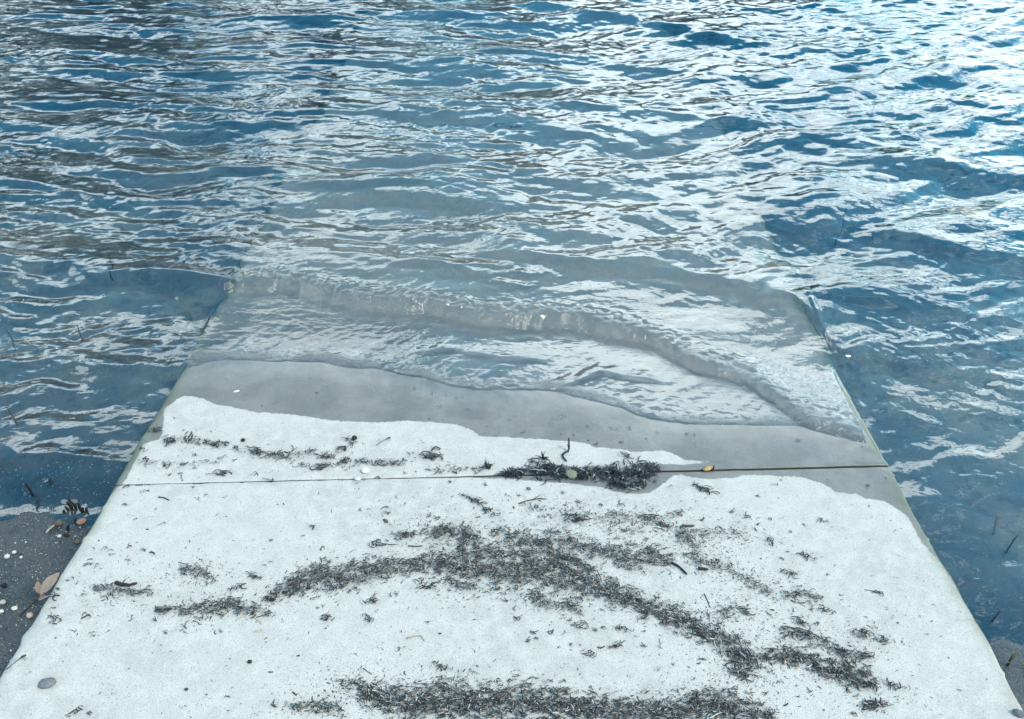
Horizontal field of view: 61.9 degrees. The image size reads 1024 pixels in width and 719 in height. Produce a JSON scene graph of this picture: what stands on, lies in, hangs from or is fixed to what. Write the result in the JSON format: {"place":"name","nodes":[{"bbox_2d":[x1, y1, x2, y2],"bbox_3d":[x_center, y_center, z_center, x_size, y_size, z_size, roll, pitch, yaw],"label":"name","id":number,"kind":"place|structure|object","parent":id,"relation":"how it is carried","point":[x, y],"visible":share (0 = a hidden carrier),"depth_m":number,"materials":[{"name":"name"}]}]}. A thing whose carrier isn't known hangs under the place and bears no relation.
{"place":"outdoors","nodes":[
{"label":"outdoors","id":0,"kind":"place"},
{"bbox_2d":[0,0,1023,645],"bbox_3d":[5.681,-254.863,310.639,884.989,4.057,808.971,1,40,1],"label":"lake water","id":1,"kind":"structure","parent":0,"point":[638,206],"depth_m":3.42,"materials":[{"name":"blue liquid"}]},
{"bbox_2d":[25,482,32,494],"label":"root shoot","id":2,"kind":"object","parent":1,"relation":"on","point":[29,489],"visible":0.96,"depth_m":2.31,"materials":[{"name":"black plant"}]},
{"bbox_2d":[68,499,76,507],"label":"root shoot","id":3,"kind":"object","parent":1,"relation":"in","point":[72,503],"visible":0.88,"depth_m":2.27,"materials":[{"name":"black plant"}]},
{"bbox_2d":[0,508,1023,711],"bbox_3d":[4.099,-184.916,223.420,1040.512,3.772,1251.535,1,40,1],"label":"shore ground","id":4,"kind":"structure","parent":0,"point":[1003,650],"depth_m":2.09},
{"bbox_2d":[26,612,32,618],"bbox_3d":[-1.120,0.595,1.982,0.015,0.013,0.016,-25,46,-27],"label":"shell","id":5,"kind":"object","parent":4,"relation":"on","point":[29,615],"visible":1,"depth_m":1.98},
{"bbox_2d":[19,573,59,615],"bbox_3d":[-1.107,0.546,1.999,0.110,0.062,0.042,-19,44,-22],"label":"leaf sprig","id":6,"kind":"object","parent":4,"relation":"on","point":[48,583],"visible":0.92,"depth_m":2.00,"materials":[{"name":"beige plant"}]},
{"bbox_2d":[0,506,86,668],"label":"shell grit","id":7,"kind":"object","parent":4,"relation":"on","point":[34,565],"visible":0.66,"depth_m":2.12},
{"bbox_2d":[54,519,62,525],"bbox_3d":[-1.185,0.428,2.232,0.024,0.018,0.020,10,41,12],"label":"stone","id":8,"kind":"object","parent":4,"relation":"on","point":[58,522],"visible":1,"depth_m":2.23,"materials":[{"name":"grey stone"}]},
{"bbox_2d":[76,518,86,524],"bbox_3d":[-1.130,0.425,2.240,0.026,0.016,0.018,-19,43,-21],"label":"pebble","id":9,"kind":"object","parent":4,"relation":"on","point":[81,521],"visible":1,"depth_m":2.23,"materials":[{"name":"stone"}]},
{"bbox_2d":[0,359,1023,718],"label":"ramp","id":10,"kind":"structure","parent":4,"relation":"on","point":[872,537],"depth_m":2.01,"materials":[{"name":"concrete"}]},
{"bbox_2d":[38,677,55,688],"bbox_3d":[-0.945,0.657,1.734,0.036,0.014,0.025,-7,34,-11],"label":"pebble","id":11,"kind":"object","parent":10,"relation":"on","point":[45,683],"visible":1,"depth_m":1.73,"materials":[{"name":"stone"}]},
{"bbox_2d":[43,592,59,600],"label":"seagrass tuft","id":12,"kind":"object","parent":10,"relation":"on","point":[54,595],"visible":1,"depth_m":1.93,"materials":[{"name":"black plant"}]},
{"bbox_2d":[45,613,61,623],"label":"seagrass tuft","id":13,"kind":"object","parent":10,"relation":"on","point":[52,616],"visible":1,"depth_m":1.87,"materials":[{"name":"black plant"}]},
{"bbox_2d":[67,705,82,716],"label":"seagrass tuft","id":14,"kind":"object","parent":10,"relation":"on","point":[76,709],"visible":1,"depth_m":1.68,"materials":[{"name":"black plant"}]},
{"bbox_2d":[92,582,153,601],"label":"seagrass drift","id":15,"kind":"object","parent":10,"relation":"on","point":[114,589],"visible":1,"depth_m":1.94,"materials":[{"name":"black plant"}]},
{"bbox_2d":[114,578,137,586],"bbox_3d":[-0.886,0.512,1.958,0.054,0.010,0.020,1,40,1],"label":"stick","id":16,"kind":"object","parent":10,"relation":"on","point":[123,583],"visible":1,"depth_m":1.95,"materials":[{"name":"brown wood"}]},
{"bbox_2d":[148,424,161,431],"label":"seagrass tuft","id":17,"kind":"object","parent":10,"relation":"on","point":[155,429],"visible":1,"depth_m":2.44,"materials":[{"name":"black plant"}]},
{"bbox_2d":[161,434,175,446],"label":"seagrass tuft","id":18,"kind":"object","parent":10,"relation":"on","point":[167,441],"visible":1,"depth_m":2.40,"materials":[{"name":"black plant"}]},
{"bbox_2d":[184,431,193,442],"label":"seagrass tuft","id":19,"kind":"object","parent":10,"relation":"on","point":[189,436],"visible":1,"depth_m":2.41,"materials":[{"name":"black plant"}]},
{"bbox_2d":[178,562,215,584],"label":"seagrass drift","id":20,"kind":"object","parent":10,"relation":"on","point":[192,570],"visible":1,"depth_m":1.99,"materials":[{"name":"black plant"}]},
{"bbox_2d":[155,592,271,621],"bbox_3d":[-0.660,0.549,1.902,0.270,0.017,0.084,1,40,1],"label":"seagrass drift","id":21,"kind":"object","parent":10,"relation":"on","point":[226,602],"visible":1,"depth_m":1.89,"materials":[{"name":"black plant"}]},
{"bbox_2d":[202,439,233,446],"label":"seagrass tuft","id":22,"kind":"object","parent":10,"relation":"on","point":[215,444],"visible":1,"depth_m":2.39,"materials":[{"name":"black plant"}]},
{"bbox_2d":[213,469,231,475],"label":"seagrass tuft","id":23,"kind":"object","parent":10,"relation":"on","point":[222,471],"visible":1,"depth_m":2.28,"materials":[{"name":"black plant"}]},
{"bbox_2d":[228,583,246,591],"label":"seagrass tuft","id":24,"kind":"object","parent":10,"relation":"on","point":[237,586],"visible":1,"depth_m":1.95,"materials":[{"name":"black plant"}]},
{"bbox_2d":[245,571,263,578],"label":"seagrass tuft","id":25,"kind":"object","parent":10,"relation":"on","point":[251,575],"visible":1,"depth_m":1.98,"materials":[{"name":"black plant"}]},
{"bbox_2d":[247,446,264,454],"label":"seagrass tuft","id":26,"kind":"object","parent":10,"relation":"on","point":[256,450],"visible":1,"depth_m":2.36,"materials":[{"name":"black plant"}]},
{"bbox_2d":[267,450,290,458],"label":"seagrass tuft","id":27,"kind":"object","parent":10,"relation":"on","point":[278,453],"visible":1,"depth_m":2.35,"materials":[{"name":"black plant"}]},
{"bbox_2d":[138,435,482,474],"bbox_3d":[-0.546,0.260,2.349,0.946,0.028,0.160,1,40,1],"label":"seagrass drift","id":28,"kind":"object","parent":10,"relation":"on","point":[191,437],"visible":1,"depth_m":2.34,"materials":[{"name":"black plant"}]},
{"bbox_2d":[310,462,330,469],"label":"seagrass tuft","id":29,"kind":"object","parent":10,"relation":"on","point":[319,467],"visible":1,"depth_m":2.30,"materials":[{"name":"black plant"}]},
{"bbox_2d":[316,453,335,458],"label":"seagrass tuft","id":30,"kind":"object","parent":10,"relation":"on","point":[324,456],"visible":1,"depth_m":2.34,"materials":[{"name":"black plant"}]},
{"bbox_2d":[320,611,334,620],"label":"seagrass tuft","id":31,"kind":"object","parent":10,"relation":"on","point":[327,616],"visible":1,"depth_m":1.88,"materials":[{"name":"black plant"}]},
{"bbox_2d":[342,437,357,445],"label":"seagrass tuft","id":32,"kind":"object","parent":10,"relation":"on","point":[352,441],"visible":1,"depth_m":2.40,"materials":[{"name":"black plant"}]},
{"bbox_2d":[361,467,368,472],"bbox_3d":[-0.394,0.297,2.291,0.023,0.014,0.019,7,34,11],"label":"pebble","id":33,"kind":"object","parent":10,"relation":"on","point":[364,469],"visible":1,"depth_m":2.29,"materials":[{"name":"white stone"}]},
{"bbox_2d":[362,613,373,621],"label":"seagrass tuft","id":34,"kind":"object","parent":10,"relation":"on","point":[368,618],"visible":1,"depth_m":1.87,"materials":[{"name":"black plant"}]},
{"bbox_2d":[362,593,376,603],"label":"seagrass tuft","id":35,"kind":"object","parent":10,"relation":"on","point":[373,600],"visible":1,"depth_m":1.92,"materials":[{"name":"black plant"}]},
{"bbox_2d":[369,539,387,547],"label":"seagrass tuft","id":36,"kind":"object","parent":10,"relation":"on","point":[376,540],"visible":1,"depth_m":2.06,"materials":[{"name":"black plant"}]},
{"bbox_2d":[372,459,387,465],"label":"seagrass tuft","id":37,"kind":"object","parent":10,"relation":"on","point":[378,462],"visible":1,"depth_m":2.32,"materials":[{"name":"black plant"}]},
{"bbox_2d":[389,454,411,465],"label":"seagrass tuft","id":38,"kind":"object","parent":10,"relation":"on","point":[399,463],"visible":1,"depth_m":2.32,"materials":[{"name":"black plant"}]},
{"bbox_2d":[399,531,413,538],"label":"seagrass tuft","id":39,"kind":"object","parent":10,"relation":"on","point":[403,533],"visible":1,"depth_m":2.09,"materials":[{"name":"black plant"}]},
{"bbox_2d":[415,579,439,588],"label":"seagrass tuft","id":40,"kind":"object","parent":10,"relation":"on","point":[424,584],"visible":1,"depth_m":1.95,"materials":[{"name":"black plant"}]},
{"bbox_2d":[419,451,443,460],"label":"seagrass tuft","id":41,"kind":"object","parent":10,"relation":"on","point":[433,455],"visible":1,"depth_m":2.34,"materials":[{"name":"black plant"}]},
{"bbox_2d":[431,660,452,670],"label":"seagrass tuft","id":42,"kind":"object","parent":10,"relation":"on","point":[440,666],"visible":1,"depth_m":1.77,"materials":[{"name":"black plant"}]},
{"bbox_2d":[439,526,451,534],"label":"seagrass tuft","id":43,"kind":"object","parent":10,"relation":"on","point":[445,530],"visible":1,"depth_m":2.10,"materials":[{"name":"black plant"}]},
{"bbox_2d":[463,532,480,538],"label":"seagrass tuft","id":44,"kind":"object","parent":10,"relation":"on","point":[473,534],"visible":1,"depth_m":2.08,"materials":[{"name":"black plant"}]},
{"bbox_2d":[467,495,487,504],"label":"seagrass tuft","id":45,"kind":"object","parent":10,"relation":"on","point":[476,499],"visible":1,"depth_m":2.19,"materials":[{"name":"black plant"}]},
{"bbox_2d":[470,457,494,468],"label":"root tuft","id":46,"kind":"object","parent":10,"relation":"on","point":[486,466],"visible":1,"depth_m":2.30,"materials":[{"name":"black plant"}]},
{"bbox_2d":[480,502,500,516],"bbox_3d":[-0.060,0.380,2.165,0.033,0.008,0.071,-25,40,-34],"label":"seagrass tuft","id":47,"kind":"object","parent":10,"relation":"on","point":[486,509],"visible":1,"depth_m":2.16,"materials":[{"name":"black plant"}]},
{"bbox_2d":[261,521,760,670],"bbox_3d":[0.006,0.488,1.986,1.097,0.060,0.379,6,40,8],"label":"seagrass drift","id":48,"kind":"object","parent":10,"relation":"on","point":[646,611],"visible":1,"depth_m":1.98,"materials":[{"name":"black plant"}]},
{"bbox_2d":[50,401,987,718],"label":"seagrass crumbs","id":49,"kind":"object","parent":10,"relation":"on","point":[538,609],"visible":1,"depth_m":1.92,"materials":[{"name":"black plant"}]},
{"bbox_2d":[388,500,674,544],"bbox_3d":[0.054,0.399,2.135,0.712,0.026,0.147,-1,40,-2],"label":"seagrass drift","id":50,"kind":"object","parent":10,"relation":"on","point":[612,512],"visible":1,"depth_m":2.13,"materials":[{"name":"black plant"}]},
{"bbox_2d":[518,494,544,503],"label":"twig","id":51,"kind":"object","parent":10,"relation":"on","point":[531,499],"visible":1,"depth_m":2.20,"materials":[{"name":"brown wood"}]},
{"bbox_2d":[285,669,778,718],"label":"seagrass drift","id":52,"kind":"object","parent":10,"relation":"on","point":[415,705],"visible":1,"depth_m":1.69,"materials":[{"name":"black plant"}]},
{"bbox_2d":[527,451,549,460],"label":"root tuft","id":53,"kind":"object","parent":10,"relation":"on","point":[543,457],"visible":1,"depth_m":2.33,"materials":[{"name":"black plant"}]},
{"bbox_2d":[567,437,569,451],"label":"twig","id":54,"kind":"object","parent":10,"relation":"on","point":[568,444],"visible":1,"depth_m":2.36,"materials":[{"name":"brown wood"}]},
{"bbox_2d":[559,554,581,560],"bbox_3d":[0.139,0.472,2.023,0.054,0.007,0.012,11,41,13],"label":"driftwood","id":55,"kind":"object","parent":10,"relation":"on","point":[572,558],"visible":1,"depth_m":2.02,"materials":[{"name":"brown wood"}]},
{"bbox_2d":[565,469,576,478],"bbox_3d":[0.158,0.305,2.275,0.034,0.024,0.027,8,34,13],"label":"stone","id":56,"kind":"object","parent":10,"relation":"on","point":[570,474],"visible":1,"depth_m":2.27,"materials":[{"name":"stone"}]},
{"bbox_2d":[561,510,591,520],"bbox_3d":[0.160,0.394,2.144,0.083,0.008,0.038,9,34,13],"label":"seagrass tuft","id":57,"kind":"object","parent":10,"relation":"on","point":[575,517],"visible":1,"depth_m":2.14,"materials":[{"name":"black plant"}]},
{"bbox_2d":[497,456,660,492],"bbox_3d":[0.181,0.305,2.280,0.445,0.029,0.153,1,40,1],"label":"wet seagrass","id":58,"kind":"object","parent":10,"relation":"on","point":[614,471],"visible":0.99,"depth_m":2.28},
{"bbox_2d":[571,620,588,628],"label":"seagrass tuft","id":59,"kind":"object","parent":10,"relation":"on","point":[580,623],"visible":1,"depth_m":1.86,"materials":[{"name":"black plant"}]},
{"bbox_2d":[581,649,596,657],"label":"seagrass tuft","id":60,"kind":"object","parent":10,"relation":"on","point":[589,652],"visible":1,"depth_m":1.80,"materials":[{"name":"black plant"}]},
{"bbox_2d":[607,640,624,648],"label":"seagrass tuft","id":61,"kind":"object","parent":10,"relation":"on","point":[615,645],"visible":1,"depth_m":1.81,"materials":[{"name":"black plant"}]},
{"bbox_2d":[614,625,633,632],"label":"seagrass tuft","id":62,"kind":"object","parent":10,"relation":"on","point":[616,627],"visible":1,"depth_m":1.85,"materials":[{"name":"black plant"}]},
{"bbox_2d":[643,512,661,519],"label":"seagrass tuft","id":63,"kind":"object","parent":10,"relation":"on","point":[650,516],"visible":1,"depth_m":2.14,"materials":[{"name":"black plant"}]},
{"bbox_2d":[671,561,686,574],"bbox_3d":[0.393,0.489,2.002,0.009,0.008,0.050,-29,48,-30],"label":"stick","id":64,"kind":"object","parent":10,"relation":"on","point":[681,568],"visible":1,"depth_m":2.00,"materials":[{"name":"brown wood"}]},
{"bbox_2d":[698,566,708,570],"bbox_3d":[0.448,0.490,1.998,0.024,0.008,0.010,1,40,1],"label":"stick","id":65,"kind":"object","parent":10,"relation":"on","point":[702,568],"visible":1,"depth_m":2.00,"materials":[{"name":"brown wood"}]},
{"bbox_2d":[692,481,719,494],"bbox_3d":[0.507,0.338,2.233,0.078,0.009,0.034,18,37,25],"label":"seagrass tuft","id":66,"kind":"object","parent":10,"relation":"on","point":[706,490],"visible":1,"depth_m":2.23,"materials":[{"name":"black plant"}]},
{"bbox_2d":[703,466,712,470],"bbox_3d":[0.529,0.294,2.302,0.031,0.011,0.014,-11,34,-16],"label":"shell","id":67,"kind":"object","parent":10,"relation":"on","point":[707,468],"visible":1,"depth_m":2.30},
{"bbox_2d":[675,526,744,555],"bbox_3d":[0.483,0.426,2.093,0.168,0.019,0.104,-15,42,-17],"label":"seagrass drift","id":68,"kind":"object","parent":10,"relation":"on","point":[683,532],"visible":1,"depth_m":2.09,"materials":[{"name":"black plant"}]},
{"bbox_2d":[725,661,751,683],"bbox_3d":[0.471,0.643,1.762,0.063,0.011,0.041,26,41,34],"label":"seagrass tuft","id":69,"kind":"object","parent":10,"relation":"on","point":[736,673],"visible":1,"depth_m":1.76,"materials":[{"name":"black plant"}]},
{"bbox_2d":[735,605,755,615],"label":"seagrass tuft","id":70,"kind":"object","parent":10,"relation":"on","point":[746,612],"visible":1,"depth_m":1.89,"materials":[{"name":"black plant"}]},
{"bbox_2d":[680,551,824,602],"bbox_3d":[0.548,0.506,1.973,0.336,0.029,0.068,20,44,22],"label":"seagrass drift","id":71,"kind":"object","parent":10,"relation":"on","point":[785,592],"visible":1,"depth_m":1.97,"materials":[{"name":"black plant"}]},
{"bbox_2d":[780,568,797,578],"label":"seagrass tuft","id":72,"kind":"object","parent":10,"relation":"on","point":[791,573],"visible":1,"depth_m":1.99,"materials":[{"name":"black plant"}]},
{"bbox_2d":[790,616,808,625],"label":"seagrass tuft","id":73,"kind":"object","parent":10,"relation":"on","point":[801,622],"visible":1,"depth_m":1.87,"materials":[{"name":"black plant"}]},
{"bbox_2d":[784,625,818,638],"bbox_3d":[0.621,0.590,1.845,0.077,0.011,0.037,-1,40,-1],"label":"seagrass tuft","id":74,"kind":"object","parent":10,"relation":"on","point":[795,632],"visible":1,"depth_m":1.84,"materials":[{"name":"black plant"}]},
{"bbox_2d":[799,553,817,562],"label":"seagrass tuft","id":75,"kind":"object","parent":10,"relation":"on","point":[806,557],"visible":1,"depth_m":2.03,"materials":[{"name":"black plant"}]},
{"bbox_2d":[728,625,890,708],"bbox_3d":[0.631,0.615,1.795,0.322,0.034,0.205,12,41,14],"label":"seagrass drift","id":76,"kind":"object","parent":10,"relation":"on","point":[835,644],"visible":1,"depth_m":1.81,"materials":[{"name":"black plant"}]},
{"bbox_2d":[749,644,880,696],"bbox_3d":[0.624,0.635,1.771,0.265,0.022,0.113,9,41,10],"label":"seagrass drift","id":77,"kind":"object","parent":10,"relation":"on","point":[849,667],"visible":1,"depth_m":1.77,"materials":[{"name":"black plant"}]},
{"bbox_2d":[812,663,843,673],"bbox_3d":[0.653,0.642,1.765,0.064,0.009,0.012,13,42,15],"label":"stick","id":78,"kind":"object","parent":77,"relation":"on","point":[824,669],"visible":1,"depth_m":1.76,"materials":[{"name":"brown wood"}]},
{"bbox_2d":[813,635,831,642],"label":"seagrass tuft","id":79,"kind":"object","parent":10,"relation":"on","point":[821,637],"visible":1,"depth_m":1.83,"materials":[{"name":"black plant"}]},
{"bbox_2d":[818,604,835,614],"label":"seagrass tuft","id":80,"kind":"object","parent":10,"relation":"on","point":[826,610],"visible":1,"depth_m":1.90,"materials":[{"name":"black plant"}]},
{"bbox_2d":[831,644,846,657],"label":"seagrass tuft","id":81,"kind":"object","parent":10,"relation":"on","point":[839,652],"visible":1,"depth_m":1.80,"materials":[{"name":"black plant"}]},
{"bbox_2d":[853,651,874,658],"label":"seagrass tuft","id":82,"kind":"object","parent":10,"relation":"on","point":[864,656],"visible":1,"depth_m":1.79,"materials":[{"name":"black plant"}]},
{"bbox_2d":[858,625,872,638],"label":"seagrass tuft","id":83,"kind":"object","parent":10,"relation":"on","point":[861,631],"visible":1,"depth_m":1.84,"materials":[{"name":"black plant"}]},
{"bbox_2d":[861,697,881,709],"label":"seagrass tuft","id":84,"kind":"object","parent":10,"relation":"on","point":[874,705],"visible":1,"depth_m":1.69,"materials":[{"name":"black plant"}]},
{"bbox_2d":[880,678,909,690],"bbox_3d":[0.775,0.662,1.733,0.061,0.008,0.029,17,37,24],"label":"seagrass tuft","id":85,"kind":"object","parent":10,"relation":"on","point":[894,685],"visible":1,"depth_m":1.73,"materials":[{"name":"black plant"}]},
{"bbox_2d":[1012,709,1023,717],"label":"pebble","id":86,"kind":"object","parent":10,"relation":"on","point":[1018,712],"visible":1,"depth_m":1.68,"materials":[{"name":"stone"}]},
{"bbox_2d":[1006,650,1018,665],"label":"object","id":87,"kind":"object","parent":4,"relation":"on","point":[1012,657],"visible":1,"depth_m":1.91,"materials":[{"name":"brown wood"}]}
]}

